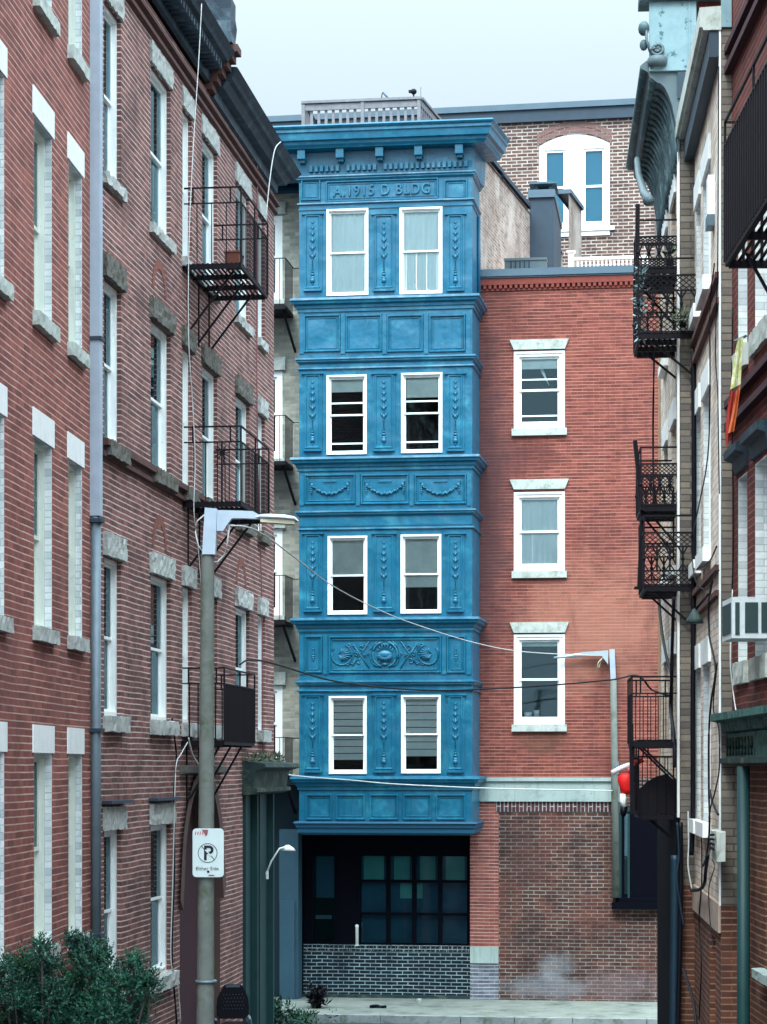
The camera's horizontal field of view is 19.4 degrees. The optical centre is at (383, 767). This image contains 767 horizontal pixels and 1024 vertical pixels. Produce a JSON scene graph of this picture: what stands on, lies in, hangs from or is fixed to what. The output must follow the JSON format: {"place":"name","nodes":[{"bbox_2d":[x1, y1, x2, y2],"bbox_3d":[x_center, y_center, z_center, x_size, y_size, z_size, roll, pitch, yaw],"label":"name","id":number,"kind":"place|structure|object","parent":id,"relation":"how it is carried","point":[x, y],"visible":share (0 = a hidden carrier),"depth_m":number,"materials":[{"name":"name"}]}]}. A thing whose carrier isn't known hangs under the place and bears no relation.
{"place":"outdoors","nodes":[
{"label":"outdoors","id":0,"kind":"place"},
{"bbox_2d":[277,1023,388,1023],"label":"road","id":1,"kind":"structure","parent":0,"point":[346,1023],"depth_m":41.25,"materials":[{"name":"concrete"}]},
{"bbox_2d":[0,0,90,1020],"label":"brick building","id":2,"kind":"structure","parent":1,"relation":"on","point":[45,363],"depth_m":22.16,"materials":[{"name":"brick"}]},
{"bbox_2d":[0,722,9,979],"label":"window","id":3,"kind":"structure","parent":2,"relation":"in","point":[3,725],"depth_m":20.20,"materials":[{"name":"beige paint"}]},
{"bbox_2d":[0,39,13,301],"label":"window","id":4,"kind":"structure","parent":2,"relation":"in","point":[6,288],"depth_m":20.20,"materials":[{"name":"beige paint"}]},
{"bbox_2d":[0,383,13,633],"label":"window","id":5,"kind":"structure","parent":2,"relation":"in","point":[6,623],"depth_m":20.20,"materials":[{"name":"beige paint"}]},
{"bbox_2d":[32,84,59,342],"bbox_3d":[-3.371,-5.348,21.806,0.288,2.285,0.943,0,0,4],"label":"window","id":6,"kind":"structure","parent":2,"relation":"in","point":[42,312],"depth_m":22.16,"materials":[{"name":"beige paint"}]},
{"bbox_2d":[32,406,59,645],"bbox_3d":[-3.365,-2.318,21.805,0.278,2.225,0.942,0,0,4],"label":"window","id":7,"kind":"structure","parent":2,"relation":"in","point":[43,427],"depth_m":22.16,"materials":[{"name":"beige paint"}]},
{"bbox_2d":[32,724,60,960],"bbox_3d":[-3.371,0.737,21.806,0.289,2.295,0.942,0,0,4],"label":"window","id":8,"kind":"structure","parent":2,"relation":"in","point":[43,736],"depth_m":22.16,"materials":[{"name":"beige paint"}]},
{"bbox_2d":[33,0,60,36],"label":"window","id":9,"kind":"structure","parent":2,"relation":"in","point":[43,8],"depth_m":21.79,"materials":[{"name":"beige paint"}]},
{"bbox_2d":[67,0,89,81],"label":"window","id":10,"kind":"structure","parent":2,"relation":"in","point":[74,47],"depth_m":23.63,"materials":[{"name":"beige paint"}]},
{"bbox_2d":[67,727,89,951],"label":"window","id":11,"kind":"structure","parent":2,"relation":"in","point":[75,736],"depth_m":23.63,"materials":[{"name":"beige paint"}]},
{"bbox_2d":[67,131,90,368],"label":"window","id":12,"kind":"structure","parent":2,"relation":"in","point":[76,156],"depth_m":23.63,"materials":[{"name":"beige paint"}]},
{"bbox_2d":[67,431,90,652],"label":"window","id":13,"kind":"structure","parent":2,"relation":"in","point":[75,447],"depth_m":23.63,"materials":[{"name":"beige paint"}]},
{"bbox_2d":[89,0,104,992],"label":"downspout","id":14,"kind":"object","parent":2,"relation":"attached to","point":[97,340],"visible":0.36,"depth_m":24.07,"materials":[{"name":"metal"}]},
{"bbox_2d":[0,925,164,1023],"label":"evergreen shrub","id":15,"kind":"object","parent":1,"relation":"on","point":[48,998],"visible":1,"depth_m":17.37,"materials":[{"name":"green plant"}]},
{"bbox_2d":[90,0,301,1023],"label":"brick building","id":16,"kind":"structure","parent":1,"relation":"on","point":[150,610],"depth_m":28.73,"materials":[{"name":"brick"}]},
{"bbox_2d":[103,0,127,202],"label":"window","id":17,"kind":"structure","parent":16,"relation":"in","point":[110,180],"depth_m":25.69,"materials":[{"name":"white paint"}]},
{"bbox_2d":[103,806,127,1000],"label":"window","id":18,"kind":"structure","parent":16,"relation":"in","point":[115,817],"depth_m":25.68,"materials":[{"name":"white paint"}]},
{"bbox_2d":[103,531,130,732],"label":"window","id":19,"kind":"structure","parent":16,"relation":"in","point":[114,546],"depth_m":25.66,"materials":[{"name":"white paint"}]},
{"bbox_2d":[103,251,131,465],"bbox_3d":[-3.092,-4.595,25.377,0.293,2.268,0.945,0,0,7],"label":"window","id":20,"kind":"structure","parent":16,"relation":"in","point":[115,273],"depth_m":25.67,"materials":[{"name":"white paint"}]},
{"bbox_2d":[149,39,176,254],"bbox_3d":[-2.812,-7.654,27.831,0.251,2.348,1.259,0,0,7],"label":"window","id":21,"kind":"structure","parent":16,"relation":"in","point":[157,227],"depth_m":28.13,"materials":[{"name":"white paint"}]},
{"bbox_2d":[149,295,178,493],"bbox_3d":[-2.791,-4.595,27.828,0.290,2.269,1.258,0,0,7],"label":"window","id":22,"kind":"structure","parent":16,"relation":"in","point":[163,316],"depth_m":28.13,"materials":[{"name":"white paint"}]},
{"bbox_2d":[149,551,179,736],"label":"window","id":23,"kind":"structure","parent":16,"relation":"in","point":[160,565],"depth_m":28.13,"materials":[{"name":"white paint"}]},
{"bbox_2d":[149,802,179,992],"bbox_3d":[-2.791,1.590,27.829,0.290,2.319,1.259,0,0,7],"label":"window","id":24,"kind":"structure","parent":16,"relation":"in","point":[161,814],"depth_m":28.14,"materials":[{"name":"white paint"}]},
{"bbox_2d":[180,826,197,1023],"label":"door","id":25,"kind":"structure","parent":16,"relation":"in","point":[188,916],"depth_m":30.69,"materials":[{"name":"wood"}]},
{"bbox_2d":[181,85,196,276],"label":"window","id":26,"kind":"structure","parent":16,"relation":"in","point":[188,103],"depth_m":29.63,"materials":[{"name":"white paint"}]},
{"bbox_2d":[181,565,196,737],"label":"window","id":27,"kind":"structure","parent":16,"relation":"in","point":[188,574],"depth_m":29.61,"materials":[{"name":"white paint"}]},
{"bbox_2d":[181,324,199,501],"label":"window","id":28,"kind":"structure","parent":16,"relation":"in","point":[189,495],"depth_m":29.63,"materials":[{"name":"white paint"}]},
{"bbox_2d":[188,4,201,586],"bbox_3d":[-2.331,-5.765,27.859,0.012,7.669,0.895,0,0,7],"label":"wall cable","id":29,"kind":"object","parent":16,"relation":"attached to","point":[188,287],"depth_m":27.74,"materials":[{"name":"rubber"}]},
{"bbox_2d":[201,114,221,303],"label":"window","id":30,"kind":"structure","parent":16,"relation":"in","point":[207,130],"depth_m":31.20,"materials":[{"name":"white paint"}]},
{"bbox_2d":[201,343,224,507],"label":"window","id":31,"kind":"structure","parent":16,"relation":"in","point":[209,358],"depth_m":31.20,"materials":[{"name":"white paint"}]},
{"bbox_2d":[181,667,254,808],"bbox_3d":[-2.201,-0.374,30.049,0.591,1.840,2.220,0,0,7],"label":"fire escape","id":32,"kind":"object","parent":16,"relation":"attached to","point":[238,715],"visible":0.86,"depth_m":29.75,"materials":[{"name":"metal"}]},
{"bbox_2d":[182,186,268,349],"bbox_3d":[-2.101,-6.568,30.038,0.790,1.880,2.020,0,0,7],"label":"fire escape","id":33,"kind":"object","parent":16,"relation":"attached to","point":[253,278],"visible":0.99,"depth_m":29.98,"materials":[{"name":"metal"}]},
{"bbox_2d":[182,425,269,577],"bbox_3d":[-2.095,-3.483,30.087,0.790,1.870,2.120,0,0,7],"label":"fire escape","id":34,"kind":"object","parent":16,"relation":"attached to","point":[222,504],"visible":0.9,"depth_m":29.69,"materials":[{"name":"metal"}]},
{"bbox_2d":[235,161,254,337],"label":"window","id":35,"kind":"structure","parent":16,"relation":"in","point":[241,178],"depth_m":33.50,"materials":[{"name":"white paint"}]},
{"bbox_2d":[235,374,256,537],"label":"window","id":36,"kind":"structure","parent":16,"relation":"in","point":[243,389],"depth_m":33.58,"materials":[{"name":"white paint"}]},
{"bbox_2d":[235,587,256,740],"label":"window","id":37,"kind":"structure","parent":16,"relation":"in","point":[244,599],"depth_m":33.67,"materials":[{"name":"white paint"}]},
{"bbox_2d":[256,165,263,752],"bbox_3d":[-1.903,-5.033,34.597,0.018,9.726,0.549,0,0,7],"label":"wall cable","id":38,"kind":"object","parent":16,"relation":"attached to","point":[257,462],"depth_m":34.36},
{"bbox_2d":[257,396,271,545],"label":"window","id":39,"kind":"structure","parent":16,"relation":"in","point":[263,406],"depth_m":34.87,"materials":[{"name":"white paint"}]},
{"bbox_2d":[257,597,271,741],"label":"window","id":40,"kind":"structure","parent":16,"relation":"in","point":[262,604],"depth_m":35.10,"materials":[{"name":"white paint"}]},
{"bbox_2d":[214,984,251,1023],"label":"office chair","id":41,"kind":"object","parent":1,"relation":"on","point":[232,1001],"visible":0.99,"depth_m":31.57,"materials":[{"name":"black plastic"}]},
{"bbox_2d":[194,508,298,1023],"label":"street lamp","id":42,"kind":"object","parent":1,"relation":"on","point":[215,520],"visible":1,"depth_m":20.74,"materials":[{"name":"metal"}]},
{"bbox_2d":[193,828,223,876],"bbox_3d":[-1.615,0.785,20.688,0.288,0.449,0.013,0,0,0],"label":"no parking sign","id":43,"kind":"object","parent":42,"relation":"attached to","point":[208,852],"visible":1,"depth_m":20.69,"materials":[{"name":"metal"}]},
{"bbox_2d":[274,993,313,1023],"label":"shrub","id":44,"kind":"object","parent":1,"relation":"on","point":[278,1012],"visible":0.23,"depth_m":37.12,"materials":[{"name":"green plant"}]},
{"bbox_2d":[626,0,720,1023],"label":"brick building","id":45,"kind":"structure","parent":1,"relation":"on","point":[660,167],"depth_m":27.00,"materials":[{"name":"beige paint"}]},
{"bbox_2d":[239,659,668,695],"bbox_3d":[1.002,-1.246,34.956,6.118,0.680,11.924,0,0,0],"label":"overhead wire","id":46,"kind":"object","parent":45,"relation":"attached to","point":[645,682],"visible":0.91,"depth_m":37.72,"materials":[{"name":"black rubber"}]},
{"bbox_2d":[627,676,676,781],"bbox_3d":[3.328,-0.437,27.724,0.587,1.340,1.220,0,0,4],"label":"fire escape","id":47,"kind":"object","parent":45,"relation":"attached to","point":[642,745],"visible":0.82,"depth_m":27.22,"materials":[{"name":"metal"}]},
{"bbox_2d":[633,219,676,328],"bbox_3d":[3.368,-6.057,27.721,0.534,1.128,1.252,0,0,4],"label":"fire escape","id":48,"kind":"object","parent":45,"relation":"attached to","point":[659,269],"visible":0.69,"depth_m":27.13,"materials":[{"name":"metal"}]},
{"bbox_2d":[634,739,676,839],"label":"fire escape","id":49,"kind":"object","parent":45,"relation":"attached to","point":[655,798],"visible":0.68,"depth_m":27.55,"materials":[{"name":"metal"}]},
{"bbox_2d":[635,446,676,554],"bbox_3d":[3.381,-3.250,27.721,0.508,1.254,1.252,0,0,4],"label":"fire escape","id":50,"kind":"object","parent":45,"relation":"attached to","point":[665,507],"visible":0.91,"depth_m":27.13,"materials":[{"name":"metal"}]},
{"bbox_2d":[632,257,695,378],"bbox_3d":[3.421,-5.353,27.388,0.723,1.433,1.352,0,0,4],"label":"fire escape","id":51,"kind":"object","parent":45,"relation":"attached to","point":[647,349],"visible":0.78,"depth_m":26.75,"materials":[{"name":"metal"}]},
{"bbox_2d":[637,515,691,624],"bbox_3d":[3.454,-2.317,27.385,0.658,1.381,1.352,0,0,4],"label":"fire escape","id":52,"kind":"object","parent":45,"relation":"attached to","point":[654,591],"visible":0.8,"depth_m":26.75,"materials":[{"name":"metal"}]},
{"bbox_2d":[633,440,643,589],"bbox_3d":[3.101,-3.072,27.300,0.138,1.810,0.100,0,0,0],"label":"support post","id":53,"kind":"object","parent":52,"relation":"attached to","point":[637,467],"visible":0.82,"depth_m":27.27,"materials":[{"name":"metal"}]},
{"bbox_2d":[669,597,675,767],"bbox_3d":[3.406,-0.995,26.480,0.044,1.995,0.819,0,0,4],"label":"wall cable","id":54,"kind":"object","parent":45,"relation":"attached to","point":[671,686],"depth_m":26.44,"materials":[{"name":"black rubber"}]},
{"bbox_2d":[669,855,677,1023],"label":"drainpipe","id":55,"kind":"object","parent":45,"relation":"attached to","point":[673,935],"visible":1,"depth_m":26.85,"materials":[{"name":"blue metal"}]},
{"bbox_2d":[676,822,683,1023],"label":"drainpipe","id":56,"kind":"object","parent":45,"relation":"attached to","point":[679,952],"visible":1,"depth_m":26.77,"materials":[{"name":"black metal"}]},
{"bbox_2d":[675,0,737,1023],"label":"brick building","id":57,"kind":"structure","parent":1,"relation":"on","point":[696,128],"depth_m":23.99,"materials":[{"name":"beige brick"}]},
{"bbox_2d":[689,351,696,854],"bbox_3d":[3.649,-1.938,26.500,0.092,5.948,0.052,0,0,0],"label":"drainpipe","id":58,"kind":"object","parent":57,"relation":"attached to","point":[693,626],"visible":0.84,"depth_m":26.47,"materials":[{"name":"black metal"}]},
{"bbox_2d":[688,169,700,330],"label":"window","id":59,"kind":"structure","parent":57,"relation":"in","point":[694,315],"depth_m":26.50,"materials":[{"name":"white paint"}]},
{"bbox_2d":[688,382,700,578],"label":"window","id":60,"kind":"structure","parent":57,"relation":"in","point":[697,392],"depth_m":26.61,"materials":[{"name":"white paint"}]},
{"bbox_2d":[689,643,700,833],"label":"window","id":61,"kind":"structure","parent":57,"relation":"in","point":[697,648],"depth_m":26.61,"materials":[{"name":"white paint"}]},
{"bbox_2d":[695,133,710,310],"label":"window","id":62,"kind":"structure","parent":57,"relation":"in","point":[705,282],"depth_m":25.13,"materials":[{"name":"white paint"}]},
{"bbox_2d":[695,359,710,569],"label":"window","id":63,"kind":"structure","parent":57,"relation":"in","point":[703,556],"depth_m":25.41,"materials":[{"name":"white paint"}]},
{"bbox_2d":[695,636,710,837],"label":"window","id":64,"kind":"structure","parent":57,"relation":"in","point":[701,827],"depth_m":25.45,"materials":[{"name":"white paint"}]},
{"bbox_2d":[702,581,715,866],"bbox_3d":[3.453,-0.427,23.830,0.024,3.048,1.791,0,0,4],"label":"wall cable","id":65,"kind":"object","parent":57,"relation":"attached to","point":[709,721],"depth_m":23.79,"materials":[{"name":"black rubber"}]},
{"bbox_2d":[705,175,714,230],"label":"window","id":66,"kind":"structure","parent":57,"relation":"attached to","point":[710,205],"depth_m":23.82,"materials":[{"name":"white paint"}]},
{"bbox_2d":[709,829,725,861],"bbox_3d":[3.374,0.793,22.825,0.141,0.315,0.783,0,0,4],"label":"meter box","id":67,"kind":"object","parent":57,"relation":"attached to","point":[717,843],"visible":1,"depth_m":22.45,"materials":[{"name":"metal"}]},
{"bbox_2d":[715,66,719,493],"bbox_3d":[3.375,-4.886,22.703,0.012,4.295,0.502,0,0,4],"label":"wall cable","id":68,"kind":"object","parent":57,"relation":"attached to","point":[717,283],"depth_m":22.61,"materials":[{"name":"black rubber"}]},
{"bbox_2d":[710,0,766,1023],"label":"brick building","id":69,"kind":"structure","parent":1,"relation":"on","point":[744,724],"depth_m":21.64,"materials":[{"name":"white paint"}]},
{"bbox_2d":[725,335,746,445],"bbox_3d":[3.404,-3.618,21.495,0.240,1.089,0.161,0,0,-20],"label":"flag","id":70,"kind":"object","parent":69,"relation":"attached to","point":[732,408],"visible":1,"depth_m":21.50,"materials":[{"name":"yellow fabric"}]},
{"bbox_2d":[724,440,748,684],"bbox_3d":[3.560,-2.013,22.275,0.259,2.375,0.815,0,0,1],"label":"window","id":71,"kind":"structure","parent":69,"relation":"in","point":[736,454],"depth_m":22.57,"materials":[{"name":"white paint"}]},
{"bbox_2d":[731,242,748,371],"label":"window","id":72,"kind":"structure","parent":69,"relation":"in","point":[742,273],"depth_m":22.57,"materials":[{"name":"white paint"}]},
{"bbox_2d":[722,597,766,641],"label":"window air conditioner","id":73,"kind":"object","parent":69,"relation":"attached to","point":[744,619],"depth_m":20.66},
{"bbox_2d":[723,35,766,292],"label":"fire escape","id":74,"kind":"object","parent":69,"relation":"attached to","point":[745,177],"visible":1,"depth_m":18.47,"materials":[{"name":"metal"}]},
{"bbox_2d":[740,418,766,680],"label":"window","id":75,"kind":"structure","parent":69,"relation":"in","point":[754,438],"depth_m":21.47,"materials":[{"name":"white paint"}]},
{"bbox_2d":[748,211,766,358],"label":"window","id":76,"kind":"structure","parent":69,"relation":"in","point":[757,339],"depth_m":21.47,"materials":[{"name":"white paint"}]},
{"bbox_2d":[231,0,648,115],"label":"sky","id":77,"kind":"structure","parent":0,"point":[460,53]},
{"bbox_2d":[267,98,657,266],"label":"brick building","id":78,"kind":"structure","parent":0,"point":[579,149],"depth_m":56.99,"materials":[{"name":"brick"}]},
{"bbox_2d":[539,134,614,236],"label":"window","id":79,"kind":"structure","parent":78,"relation":"in","point":[580,163],"depth_m":57.02,"materials":[{"name":"white paint"}]},
{"bbox_2d":[274,995,656,1023],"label":"pavement","id":80,"kind":"structure","parent":0,"point":[425,1011],"depth_m":41.99,"materials":[{"name":"concrete"}]},
{"bbox_2d":[273,118,562,999],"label":"brick building","id":81,"kind":"structure","parent":80,"relation":"on","point":[393,240],"depth_m":43.29,"materials":[{"name":"blue paint"}]},
{"bbox_2d":[274,201,285,303],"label":"window","id":82,"kind":"structure","parent":81,"relation":"in","point":[282,209],"depth_m":44.70,"materials":[{"name":"white paint"}]},
{"bbox_2d":[274,357,285,460],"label":"window","id":83,"kind":"structure","parent":81,"relation":"in","point":[279,362],"depth_m":44.70,"materials":[{"name":"white paint"}]},
{"bbox_2d":[274,524,285,619],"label":"window","id":84,"kind":"structure","parent":81,"relation":"in","point":[277,532],"depth_m":44.70,"materials":[{"name":"white paint"}]},
{"bbox_2d":[274,672,285,757],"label":"window","id":85,"kind":"structure","parent":81,"relation":"in","point":[279,677],"depth_m":44.70,"materials":[{"name":"white paint"}]},
{"bbox_2d":[274,258,295,352],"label":"balcony","id":86,"kind":"structure","parent":81,"relation":"attached to","point":[283,311],"depth_m":44.09,"materials":[{"name":"metal"}]},
{"bbox_2d":[274,575,295,661],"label":"balcony","id":87,"kind":"structure","parent":81,"relation":"attached to","point":[284,624],"depth_m":44.01,"materials":[{"name":"metal"}]},
{"bbox_2d":[274,415,298,504],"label":"balcony","id":88,"kind":"structure","parent":81,"relation":"attached to","point":[283,466],"depth_m":44.06,"materials":[{"name":"metal"}]},
{"bbox_2d":[329,376,364,452],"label":"window","id":89,"kind":"structure","parent":81,"relation":"in","point":[336,384],"depth_m":43.37,"materials":[{"name":"white paint"}]},
{"bbox_2d":[327,374,366,454],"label":"window frame","id":90,"kind":"structure","parent":81,"relation":"in","point":[358,375],"depth_m":43.26,"materials":[{"name":"white paint"}]},
{"bbox_2d":[329,210,365,293],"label":"window","id":91,"kind":"structure","parent":81,"relation":"in","point":[347,229],"depth_m":43.39,"materials":[{"name":"glass"}]},
{"bbox_2d":[327,208,367,295],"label":"window frame","id":92,"kind":"structure","parent":81,"relation":"in","point":[352,209],"depth_m":43.26,"materials":[{"name":"white paint"}]},
{"bbox_2d":[330,538,364,612],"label":"window","id":93,"kind":"structure","parent":81,"relation":"in","point":[347,555],"depth_m":43.38,"materials":[{"name":"glass"}]},
{"bbox_2d":[331,698,364,771],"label":"window","id":94,"kind":"structure","parent":81,"relation":"in","point":[355,729],"depth_m":43.40,"materials":[{"name":"white paint"}]},
{"bbox_2d":[301,96,441,124],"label":"deck railing","id":95,"kind":"object","parent":81,"relation":"on","point":[425,110],"visible":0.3,"depth_m":45.47,"materials":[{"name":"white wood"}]},
{"bbox_2d":[299,176,478,821],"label":"bay window","id":96,"kind":"structure","parent":81,"relation":"in","point":[321,332],"depth_m":43.20,"materials":[{"name":"paint"}]},
{"bbox_2d":[401,209,439,291],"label":"window","id":97,"kind":"structure","parent":81,"relation":"in","point":[420,228],"depth_m":43.20,"materials":[{"name":"glass"}]},
{"bbox_2d":[399,206,441,294],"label":"window frame","id":98,"kind":"structure","parent":81,"relation":"in","point":[437,207],"depth_m":43.07,"materials":[{"name":"white paint"}]},
{"bbox_2d":[403,536,438,611],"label":"window","id":99,"kind":"structure","parent":81,"relation":"in","point":[420,553],"depth_m":43.20,"materials":[{"name":"glass"}]},
{"bbox_2d":[403,697,438,770],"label":"window","id":100,"kind":"structure","parent":81,"relation":"in","point":[413,738],"depth_m":43.21,"materials":[{"name":"white paint"}]},
{"bbox_2d":[403,374,439,450],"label":"window","id":101,"kind":"structure","parent":81,"relation":"in","point":[414,386],"depth_m":43.18,"materials":[{"name":"white paint"}]},
{"bbox_2d":[401,372,441,452],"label":"window frame","id":102,"kind":"structure","parent":81,"relation":"in","point":[424,373],"depth_m":43.07,"materials":[{"name":"white paint"}]},
{"bbox_2d":[558,189,583,266],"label":"chimney","id":103,"kind":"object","parent":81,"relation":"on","point":[570,200],"depth_m":54.65,"materials":[{"name":"concrete"}]},
{"bbox_2d":[470,264,657,1001],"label":"brick building","id":104,"kind":"structure","parent":80,"relation":"on","point":[565,395],"depth_m":43.93,"materials":[{"name":"brick"}]},
{"bbox_2d":[510,338,568,435],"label":"window","id":105,"kind":"structure","parent":104,"relation":"in","point":[523,360],"depth_m":44.01,"materials":[{"name":"white paint"}]},
{"bbox_2d":[510,479,568,577],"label":"window","id":106,"kind":"structure","parent":104,"relation":"in","point":[539,517],"depth_m":44.06,"materials":[{"name":"white paint"}]},
{"bbox_2d":[510,622,568,731],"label":"window","id":107,"kind":"structure","parent":104,"relation":"in","point":[521,723],"depth_m":44.00,"materials":[{"name":"white paint"}]},
{"bbox_2d":[528,181,561,267],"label":"chimney","id":108,"kind":"object","parent":104,"relation":"on","point":[545,227],"visible":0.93,"depth_m":49.20,"materials":[{"name":"metal"}]},
{"bbox_2d":[554,649,619,897],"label":"street lamp","id":109,"kind":"object","parent":104,"relation":"attached to","point":[614,803],"visible":0.88,"depth_m":43.62,"materials":[{"name":"metal"}]},
{"bbox_2d":[567,250,647,266],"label":"roof fence","id":110,"kind":"object","parent":104,"relation":"on","point":[571,257],"visible":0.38,"depth_m":47.02,"materials":[{"name":"white paint"}]},
{"bbox_2d":[612,806,656,909],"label":"shop window","id":111,"kind":"structure","parent":104,"relation":"in","point":[638,837],"depth_m":43.75,"materials":[{"name":"green paint"}]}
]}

